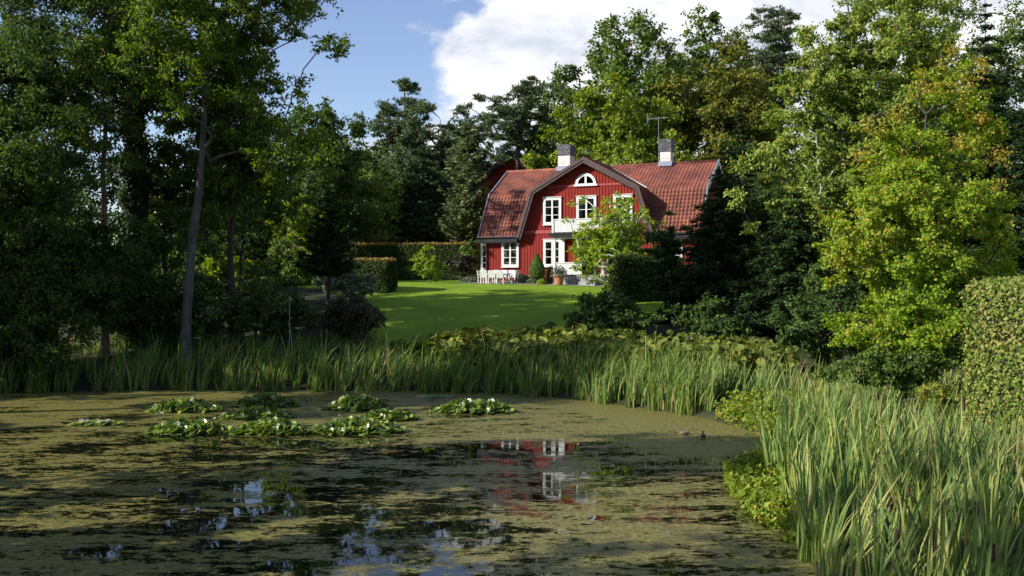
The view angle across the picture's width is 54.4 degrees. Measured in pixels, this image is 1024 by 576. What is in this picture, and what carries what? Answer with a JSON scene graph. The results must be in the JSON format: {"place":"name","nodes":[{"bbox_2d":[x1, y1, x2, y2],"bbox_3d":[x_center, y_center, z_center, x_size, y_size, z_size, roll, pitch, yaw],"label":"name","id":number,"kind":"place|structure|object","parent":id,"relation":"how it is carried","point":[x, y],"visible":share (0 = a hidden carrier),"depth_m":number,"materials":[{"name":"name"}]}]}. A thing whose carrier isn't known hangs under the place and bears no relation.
{"place":"outdoors","nodes":[
{"label":"outdoors","id":0,"kind":"place"},
{"bbox_2d":[0,389,814,575],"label":"pond water","id":1,"kind":"structure","parent":0,"point":[542,486],"depth_m":21.20,"materials":[{"name":"green liquid"}]},
{"bbox_2d":[66,418,123,425],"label":"water lily clump","id":2,"kind":"object","parent":1,"relation":"on","point":[95,422],"visible":1,"depth_m":31.88,"materials":[{"name":"green plant"}]},
{"bbox_2d":[145,397,224,412],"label":"water lily clump","id":3,"kind":"object","parent":1,"relation":"on","point":[195,405],"visible":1,"depth_m":35.27,"materials":[{"name":"green plant"}]},
{"bbox_2d":[142,417,231,435],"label":"water lily clump","id":4,"kind":"object","parent":1,"relation":"on","point":[177,426],"visible":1,"depth_m":29.93,"materials":[{"name":"green plant"}]},
{"bbox_2d":[218,405,297,419],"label":"water lily clump","id":5,"kind":"object","parent":1,"relation":"on","point":[249,412],"visible":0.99,"depth_m":33.52,"materials":[{"name":"green plant"}]},
{"bbox_2d":[230,392,300,407],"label":"water lily clump","id":6,"kind":"object","parent":1,"relation":"on","point":[265,399],"visible":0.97,"depth_m":36.71,"materials":[{"name":"green plant"}]},
{"bbox_2d":[228,416,311,435],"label":"water lily clump","id":7,"kind":"object","parent":1,"relation":"on","point":[274,425],"visible":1,"depth_m":29.91,"materials":[{"name":"green plant"}]},
{"bbox_2d":[321,392,393,411],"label":"water lily clump","id":8,"kind":"object","parent":1,"relation":"on","point":[360,401],"visible":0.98,"depth_m":35.76,"materials":[{"name":"green plant"}]},
{"bbox_2d":[309,416,408,435],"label":"water lily clump","id":9,"kind":"object","parent":1,"relation":"on","point":[353,425],"visible":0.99,"depth_m":30.08,"materials":[{"name":"green plant"}]},
{"bbox_2d":[358,408,419,421],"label":"water lily clump","id":10,"kind":"object","parent":1,"relation":"on","point":[395,415],"visible":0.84,"depth_m":32.95,"materials":[{"name":"green plant"}]},
{"bbox_2d":[416,394,457,397],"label":"water lily clump","id":11,"kind":"object","parent":1,"relation":"on","point":[433,396],"visible":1,"depth_m":39.91,"materials":[{"name":"green plant"}]},
{"bbox_2d":[428,397,517,413],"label":"water lily clump","id":12,"kind":"object","parent":1,"relation":"on","point":[489,406],"visible":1,"depth_m":34.99,"materials":[{"name":"green plant"}]},
{"bbox_2d":[569,340,756,408],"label":"shaded reeds","id":13,"kind":"object","parent":1,"relation":"in","point":[727,378],"visible":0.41,"depth_m":36.53,"materials":[{"name":"green plant"}]},
{"bbox_2d":[279,280,668,368],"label":"lawn","id":14,"kind":"structure","parent":0,"point":[411,308],"depth_m":58.83,"materials":[{"name":"green plant"}]},
{"bbox_2d":[258,237,327,284],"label":"understory tree","id":15,"kind":"object","parent":14,"relation":"on","point":[291,273],"visible":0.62,"depth_m":69.31,"materials":[{"name":"green plant"}]},
{"bbox_2d":[263,191,340,257],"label":"weeping tree","id":16,"kind":"object","parent":14,"relation":"on","point":[290,231],"visible":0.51,"depth_m":75.08,"materials":[{"name":"green plant"}]},
{"bbox_2d":[289,171,324,278],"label":"columnar cypress","id":17,"kind":"object","parent":14,"relation":"on","point":[309,174],"visible":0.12,"depth_m":79.84,"materials":[{"name":"green plant"}]},
{"bbox_2d":[311,256,381,301],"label":"shrub","id":18,"kind":"object","parent":14,"relation":"on","point":[345,281],"visible":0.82,"depth_m":59.49,"materials":[{"name":"green plant"}]},
{"bbox_2d":[343,257,397,292],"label":"clipped hedge","id":19,"kind":"object","parent":14,"relation":"on","point":[384,270],"visible":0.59,"depth_m":64.95,"materials":[{"name":"green plant"}]},
{"bbox_2d":[351,240,480,279],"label":"clipped hedge","id":20,"kind":"object","parent":14,"relation":"on","point":[403,253],"visible":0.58,"depth_m":81.58,"materials":[{"name":"green plant"}]},
{"bbox_2d":[409,245,447,282],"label":"young tree","id":21,"kind":"object","parent":14,"relation":"on","point":[431,265],"visible":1,"depth_m":72.72,"materials":[{"name":"green plant"}]},
{"bbox_2d":[442,252,476,281],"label":"shrub","id":22,"kind":"object","parent":14,"relation":"on","point":[466,264],"visible":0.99,"depth_m":76.94,"materials":[{"name":"plant"}]},
{"bbox_2d":[459,237,480,275],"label":"tree","id":23,"kind":"object","parent":14,"relation":"on","point":[472,245],"visible":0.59,"depth_m":79.23,"materials":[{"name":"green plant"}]},
{"bbox_2d":[528,253,545,279],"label":"topiary","id":24,"kind":"object","parent":14,"relation":"on","point":[537,270],"visible":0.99,"depth_m":70.84,"materials":[{"name":"green plant"}]},
{"bbox_2d":[561,190,667,289],"bbox_3d":[6.467,-2.645,62.615,5.848,6.814,5.687,0,0,33],"label":"ornamental tree","id":25,"kind":"object","parent":14,"relation":"on","point":[606,242],"visible":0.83,"depth_m":62.11,"materials":[{"name":"green plant"}]},
{"bbox_2d":[562,288,667,334],"bbox_3d":[5.067,1.315,50.007,5.105,2.676,4.366,0,0,0],"label":"shrub","id":26,"kind":"object","parent":14,"relation":"on","point":[611,310],"visible":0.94,"depth_m":49.10,"materials":[{"name":"green plant"}]},
{"bbox_2d":[607,254,684,301],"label":"clipped hedge","id":27,"kind":"object","parent":14,"relation":"on","point":[620,280],"visible":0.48,"depth_m":60.40,"materials":[{"name":"green plant"}]},
{"bbox_2d":[0,0,1023,249],"label":"sky","id":28,"kind":"structure","parent":0,"point":[455,50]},
{"bbox_2d":[1,279,1023,575],"bbox_3d":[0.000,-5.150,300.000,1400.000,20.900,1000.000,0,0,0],"label":"ground","id":29,"kind":"structure","parent":0,"point":[317,297],"depth_m":44.95,"materials":[{"name":"green plant"}]},
{"bbox_2d":[0,276,76,379],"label":"shrub","id":30,"kind":"object","parent":29,"relation":"on","point":[18,359],"visible":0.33,"depth_m":42.48,"materials":[{"name":"green plant"}]},
{"bbox_2d":[0,0,115,367],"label":"broadleaf tree","id":31,"kind":"object","parent":29,"relation":"on","point":[24,56],"visible":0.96,"depth_m":41.83,"materials":[{"name":"green plant"}]},
{"bbox_2d":[1,8,123,323],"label":"broadleaf tree","id":32,"kind":"object","parent":29,"relation":"on","point":[111,194],"visible":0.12,"depth_m":53.99,"materials":[{"name":"green plant"}]},
{"bbox_2d":[4,176,123,247],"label":"background tree","id":33,"kind":"object","parent":29,"relation":"on","point":[116,217],"depth_m":94.84,"materials":[{"name":"green plant"}]},
{"bbox_2d":[0,205,171,382],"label":"shrub","id":34,"kind":"object","parent":29,"relation":"on","point":[66,276],"visible":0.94,"depth_m":42.55,"materials":[{"name":"green plant"}]},
{"bbox_2d":[45,0,200,357],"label":"pale trunk tree","id":35,"kind":"object","parent":29,"relation":"on","point":[99,47],"visible":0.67,"depth_m":46.05,"materials":[{"name":"green plant"}]},
{"bbox_2d":[15,4,251,336],"bbox_3d":[-18.966,-6.398,49.355,10.430,18.421,7.970,0,0,-40],"label":"ivy clad tree","id":36,"kind":"object","parent":29,"relation":"on","point":[133,188],"visible":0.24,"depth_m":49.46,"materials":[{"name":"green plant"}]},
{"bbox_2d":[84,101,225,318],"bbox_3d":[-18.191,-3.773,52.705,8.103,12.184,5.798,0,0,0],"label":"broadleaf tree","id":37,"kind":"object","parent":29,"relation":"on","point":[160,196],"visible":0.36,"depth_m":51.76,"materials":[{"name":"green plant"}]},
{"bbox_2d":[72,234,242,355],"bbox_3d":[-17.294,0.381,47.094,8.764,6.007,4.446,0,0,0],"label":"shrub","id":38,"kind":"object","parent":29,"relation":"on","point":[165,294],"visible":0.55,"depth_m":46.68,"materials":[{"name":"green plant"}]},
{"bbox_2d":[109,302,217,347],"bbox_3d":[-17.061,1.397,48.275,5.710,3.375,3.089,0,0,0],"label":"shrub","id":39,"kind":"object","parent":29,"relation":"on","point":[129,327],"visible":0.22,"depth_m":47.84,"materials":[{"name":"green plant"}]},
{"bbox_2d":[152,234,239,284],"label":"understory tree","id":40,"kind":"object","parent":29,"relation":"on","point":[157,267],"visible":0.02,"depth_m":69.03,"materials":[{"name":"green plant"}]},
{"bbox_2d":[167,202,260,293],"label":"understory tree","id":41,"kind":"object","parent":29,"relation":"on","point":[222,240],"visible":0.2,"depth_m":63.61,"materials":[{"name":"green plant"}]},
{"bbox_2d":[150,50,297,344],"bbox_3d":[-13.941,-4.443,49.289,7.090,14.833,8.022,0,0,0],"label":"broadleaf tree","id":42,"kind":"object","parent":29,"relation":"on","point":[217,200],"visible":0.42,"depth_m":47.88,"materials":[{"name":"green plant"}]},
{"bbox_2d":[100,0,354,366],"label":"ash tree","id":43,"kind":"object","parent":29,"relation":"on","point":[206,18],"visible":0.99,"depth_m":44.91,"materials":[{"name":"green plant"}]},
{"bbox_2d":[201,251,253,298],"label":"yellow shrub","id":44,"kind":"object","parent":29,"relation":"on","point":[219,264],"visible":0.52,"depth_m":61.81,"materials":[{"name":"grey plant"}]},
{"bbox_2d":[195,258,284,289],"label":"shrub","id":45,"kind":"object","parent":29,"relation":"on","point":[253,270],"visible":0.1,"depth_m":65.33,"materials":[{"name":"green plant"}]},
{"bbox_2d":[198,272,320,338],"bbox_3d":[-12.594,0.950,49.856,5.971,3.491,4.801,0,0,0],"label":"shrub","id":46,"kind":"object","parent":29,"relation":"on","point":[267,309],"visible":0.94,"depth_m":49.26,"materials":[{"name":"green plant"}]},
{"bbox_2d":[215,190,304,275],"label":"background tree","id":47,"kind":"object","parent":29,"relation":"on","point":[263,243],"visible":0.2,"depth_m":84.73,"materials":[{"name":"green plant"}]},
{"bbox_2d":[224,113,325,296],"bbox_3d":[-14.309,-4.199,56.635,4.859,11.555,6.438,0,0,43],"label":"shade tree","id":48,"kind":"object","parent":29,"relation":"on","point":[272,204],"visible":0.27,"depth_m":56.64,"materials":[{"name":"green plant"}]},
{"bbox_2d":[256,88,381,257],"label":"broadleaf tree","id":49,"kind":"object","parent":29,"relation":"on","point":[324,115],"visible":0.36,"depth_m":83.39,"materials":[{"name":"green plant"}]},
{"bbox_2d":[293,192,361,308],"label":"young pine","id":50,"kind":"object","parent":29,"relation":"on","point":[330,239],"visible":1,"depth_m":54.63,"materials":[{"name":"green plant"}]},
{"bbox_2d":[302,287,387,342],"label":"shrub","id":51,"kind":"object","parent":29,"relation":"on","point":[359,317],"visible":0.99,"depth_m":48.27,"materials":[{"name":"purple plant"}]},
{"bbox_2d":[320,132,408,268],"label":"broadleaf tree","id":52,"kind":"object","parent":29,"relation":"on","point":[376,188],"visible":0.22,"depth_m":89.47,"materials":[{"name":"green plant"}]},
{"bbox_2d":[0,322,731,415],"bbox_3d":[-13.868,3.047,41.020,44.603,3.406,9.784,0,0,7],"label":"reeds","id":53,"kind":"object","parent":29,"relation":"on","point":[532,383],"visible":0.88,"depth_m":42.31,"materials":[{"name":"green plant"}]},
{"bbox_2d":[338,111,402,202],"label":"woodland tree","id":54,"kind":"object","parent":29,"relation":"on","point":[385,151],"visible":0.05,"depth_m":109.92,"materials":[{"name":"green plant"}]},
{"bbox_2d":[365,160,387,242],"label":"spruce tree","id":55,"kind":"object","parent":29,"relation":"on","point":[373,167],"visible":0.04,"depth_m":95.83,"materials":[{"name":"green plant"}]},
{"bbox_2d":[366,76,435,183],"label":"scots pine","id":56,"kind":"object","parent":29,"relation":"on","point":[388,128],"visible":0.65,"depth_m":102.71,"materials":[{"name":"green plant"}]},
{"bbox_2d":[392,186,423,242],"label":"spruce tree","id":57,"kind":"object","parent":29,"relation":"on","point":[409,199],"visible":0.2,"depth_m":92.52,"materials":[{"name":"green plant"}]},
{"bbox_2d":[387,197,464,243],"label":"background tree","id":58,"kind":"object","parent":29,"relation":"on","point":[425,222],"visible":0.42,"depth_m":91.67,"materials":[{"name":"green plant"}]},
{"bbox_2d":[381,100,488,221],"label":"scots pine","id":59,"kind":"object","parent":29,"relation":"on","point":[422,160],"visible":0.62,"depth_m":95.97,"materials":[{"name":"green plant"}]},
{"bbox_2d":[436,120,490,241],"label":"pale pine","id":60,"kind":"object","parent":29,"relation":"on","point":[467,197],"visible":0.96,"depth_m":83.36,"materials":[{"name":"green plant"}]},
{"bbox_2d":[433,115,498,226],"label":"woodland tree","id":61,"kind":"object","parent":29,"relation":"on","point":[488,146],"visible":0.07,"depth_m":111.78,"materials":[{"name":"green plant"}]},
{"bbox_2d":[469,147,527,241],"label":"red outbuilding","id":62,"kind":"structure","parent":29,"relation":"on","point":[495,172],"depth_m":98.14,"materials":[{"name":"wood"}]},
{"bbox_2d":[458,75,565,169],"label":"scots pine","id":63,"kind":"object","parent":29,"relation":"on","point":[514,127],"visible":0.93,"depth_m":91.04,"materials":[{"name":"green plant"}]},
{"bbox_2d":[513,74,586,168],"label":"woodland tree","id":64,"kind":"object","parent":29,"relation":"on","point":[570,89],"visible":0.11,"depth_m":106.74,"materials":[{"name":"green plant"}]},
{"bbox_2d":[389,322,802,379],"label":"butterbur leaves","id":65,"kind":"object","parent":29,"relation":"on","point":[738,347],"visible":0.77,"depth_m":43.83,"materials":[{"name":"green plant"}]},
{"bbox_2d":[477,114,726,285],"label":"red house","id":66,"kind":"structure","parent":29,"relation":"on","point":[526,212],"depth_m":72.88,"materials":[{"name":"wood"}]},
{"bbox_2d":[481,243,485,269],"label":"window","id":67,"kind":"structure","parent":66,"relation":"in","point":[483,246],"depth_m":75.87,"materials":[{"name":"white paint"}]},
{"bbox_2d":[501,243,519,267],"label":"window","id":68,"kind":"structure","parent":66,"relation":"in","point":[509,251],"depth_m":74.35,"materials":[{"name":"white paint"}]},
{"bbox_2d":[542,239,560,266],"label":"window","id":69,"kind":"structure","parent":66,"relation":"in","point":[547,243],"depth_m":73.02,"materials":[{"name":"white paint"}]},
{"bbox_2d":[542,196,561,225],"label":"window","id":70,"kind":"structure","parent":66,"relation":"in","point":[552,206],"depth_m":72.93,"materials":[{"name":"white paint"}]},
{"bbox_2d":[574,173,597,186],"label":"lunette window","id":71,"kind":"structure","parent":66,"relation":"in","point":[585,179],"depth_m":71.85,"materials":[{"name":"white paint"}]},
{"bbox_2d":[576,195,596,226],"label":"balcony door","id":72,"kind":"structure","parent":66,"relation":"in","point":[582,211],"depth_m":71.85,"materials":[{"name":"white paint"}]},
{"bbox_2d":[612,194,632,219],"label":"window","id":73,"kind":"structure","parent":66,"relation":"in","point":[625,195],"depth_m":70.69,"materials":[{"name":"white paint"}]},
{"bbox_2d":[519,69,695,169],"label":"lime tree","id":74,"kind":"object","parent":29,"relation":"on","point":[613,149],"visible":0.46,"depth_m":87.20,"materials":[{"name":"green leaves"},{"name":"grey bark"}]},
{"bbox_2d":[538,6,705,167],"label":"oak tree","id":75,"kind":"object","parent":29,"relation":"on","point":[649,37],"visible":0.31,"depth_m":97.85,"materials":[{"name":"green plant"}]},
{"bbox_2d":[626,211,701,311],"bbox_3d":[9.060,-1.353,55.518,5.040,6.069,3.830,0,0,-27],"label":"yew shrub","id":76,"kind":"object","parent":29,"relation":"on","point":[663,255],"visible":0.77,"depth_m":55.32,"materials":[{"name":"green plant"}]},
{"bbox_2d":[632,51,706,153],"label":"woodland tree","id":77,"kind":"object","parent":29,"relation":"on","point":[654,63],"visible":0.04,"depth_m":109.92,"materials":[{"name":"green plant"}]},
{"bbox_2d":[662,291,751,345],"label":"shrub","id":78,"kind":"object","parent":29,"relation":"on","point":[715,320],"visible":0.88,"depth_m":46.51,"materials":[{"name":"green plant"}]},
{"bbox_2d":[653,168,768,322],"bbox_3d":[11.086,-2.251,54.080,7.682,8.956,7.293,0,0,0],"label":"hemlock tree","id":79,"kind":"object","parent":29,"relation":"on","point":[722,272],"visible":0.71,"depth_m":53.12,"materials":[{"name":"green plant"}]},
{"bbox_2d":[644,24,785,178],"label":"beech tree","id":80,"kind":"object","parent":29,"relation":"on","point":[721,106],"visible":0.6,"depth_m":94.11,"materials":[{"name":"green plant"}]},
{"bbox_2d":[673,3,762,154],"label":"slim poplar","id":81,"kind":"object","parent":29,"relation":"on","point":[713,18],"visible":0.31,"depth_m":103.60,"materials":[{"name":"green plant"}]},
{"bbox_2d":[724,142,762,234],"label":"dead spruce","id":82,"kind":"object","parent":29,"relation":"on","point":[748,180],"visible":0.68,"depth_m":53.85,"materials":[{"name":"plant"}]},
{"bbox_2d":[725,96,769,257],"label":"fir tree","id":83,"kind":"object","parent":29,"relation":"on","point":[739,153],"visible":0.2,"depth_m":83.80,"materials":[{"name":"green plant"}]},
{"bbox_2d":[713,388,806,436],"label":"marsh plant","id":84,"kind":"object","parent":29,"relation":"on","point":[742,403],"visible":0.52,"depth_m":31.74,"materials":[{"name":"green plant"}]},
{"bbox_2d":[714,139,812,276],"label":"background tree","id":85,"kind":"object","parent":29,"relation":"on","point":[726,146],"visible":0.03,"depth_m":89.17,"materials":[{"name":"green plant"}]},
{"bbox_2d":[733,57,808,183],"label":"woodland tree","id":86,"kind":"object","parent":29,"relation":"on","point":[786,151],"visible":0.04,"depth_m":111.41,"materials":[{"name":"green plant"}]},
{"bbox_2d":[739,4,809,166],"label":"scots pine","id":87,"kind":"object","parent":29,"relation":"on","point":[775,32],"visible":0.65,"depth_m":109.05,"materials":[{"name":"green plant"}]},
{"bbox_2d":[721,440,830,543],"bbox_3d":[5.603,4.031,21.787,2.105,0.879,9.780,0,0,14],"label":"marsh plant","id":88,"kind":"object","parent":29,"relation":"on","point":[750,469],"visible":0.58,"depth_m":20.08,"materials":[{"name":"green plant"}]},
{"bbox_2d":[733,191,860,337],"bbox_3d":[14.296,-1.135,49.700,7.096,7.779,7.333,0,0,0],"label":"hemlock tree","id":89,"kind":"object","parent":29,"relation":"on","point":[776,291],"visible":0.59,"depth_m":49.32,"materials":[{"name":"green plant"}]},
{"bbox_2d":[781,124,853,254],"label":"birch tree","id":90,"kind":"object","parent":29,"relation":"on","point":[819,197],"visible":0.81,"depth_m":49.45,"materials":[{"name":"green plant"}]},
{"bbox_2d":[764,291,876,372],"bbox_3d":[13.000,1.965,41.642,4.984,3.802,3.866,0,0,0],"label":"shrub","id":91,"kind":"object","parent":29,"relation":"on","point":[811,322],"visible":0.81,"depth_m":41.15,"materials":[{"name":"green plant"}]},
{"bbox_2d":[743,173,902,272],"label":"background tree","id":92,"kind":"object","parent":29,"relation":"on","point":[763,215],"visible":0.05,"depth_m":72.96,"materials":[{"name":"green plant"}]},
{"bbox_2d":[723,0,967,282],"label":"horse chestnut tree","id":93,"kind":"object","parent":29,"relation":"on","point":[834,110],"visible":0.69,"depth_m":50.84,"materials":[{"name":"green plant"}]},
{"bbox_2d":[795,237,911,359],"bbox_3d":[15.788,0.382,46.035,5.554,6.275,6.056,0,0,0],"label":"understory tree","id":94,"kind":"object","parent":29,"relation":"on","point":[854,291],"visible":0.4,"depth_m":44.88,"materials":[{"name":"green plant"}]},
{"bbox_2d":[741,344,1023,575],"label":"reeds","id":95,"kind":"object","parent":29,"relation":"on","point":[885,457],"visible":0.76,"depth_m":16.41,"materials":[{"name":"green plant"}]},
{"bbox_2d":[809,342,970,409],"bbox_3d":[9.878,2.750,25.893,4.243,2.720,2.006,0,0,0],"label":"shrub","id":96,"kind":"object","parent":29,"relation":"on","point":[908,369],"visible":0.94,"depth_m":25.58,"materials":[{"name":"green plant"}]},
{"bbox_2d":[894,529,898,575],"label":"cattail","id":97,"kind":"object","parent":29,"relation":"on","point":[896,535],"visible":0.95,"depth_m":11.58},
{"bbox_2d":[826,0,977,310],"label":"broadleaf tree","id":98,"kind":"object","parent":29,"relation":"on","point":[912,19],"visible":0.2,"depth_m":55.52,"materials":[{"name":"green plant"}]},
{"bbox_2d":[812,39,1023,409],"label":"maple tree","id":99,"kind":"object","parent":29,"relation":"on","point":[926,265],"visible":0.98,"depth_m":26.73,"materials":[{"name":"green plant"}]},
{"bbox_2d":[914,380,969,418],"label":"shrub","id":100,"kind":"object","parent":29,"relation":"on","point":[942,394],"visible":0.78,"depth_m":23.36,"materials":[{"name":"plant"}]},
{"bbox_2d":[889,168,1023,309],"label":"background tree","id":101,"kind":"object","parent":29,"relation":"on","point":[1011,213],"visible":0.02,"depth_m":54.54,"materials":[{"name":"green plant"}]},
{"bbox_2d":[901,3,1023,344],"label":"spruce tree","id":102,"kind":"object","parent":29,"relation":"on","point":[996,96],"visible":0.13,"depth_m":46.77,"materials":[{"name":"green plant"}]},
{"bbox_2d":[928,0,1023,228],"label":"background tree","id":103,"kind":"object","parent":29,"relation":"on","point":[1015,40],"visible":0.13,"depth_m":63.50,"materials":[{"name":"green plant"}]},
{"bbox_2d":[954,273,1023,464],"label":"clipped hornbeam","id":104,"kind":"object","parent":29,"relation":"on","point":[995,346],"visible":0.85,"depth_m":21.57,"materials":[{"name":"green plant"}]},
{"bbox_2d":[957,66,1023,353],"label":"spruce tree","id":105,"kind":"object","parent":29,"relation":"on","point":[1019,207],"visible":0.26,"depth_m":36.01,"materials":[{"name":"green plant"}]},
{"bbox_2d":[456,282,695,288],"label":"gravel path","id":106,"kind":"structure","parent":0,"point":[531,284],"depth_m":71.72,"materials":[{"name":"grey gravel"}]},
{"bbox_2d":[549,265,567,284],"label":"potted plant","id":107,"kind":"object","parent":106,"relation":"on","point":[558,279],"visible":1,"depth_m":69.70,"materials":[{"name":"green plant"}]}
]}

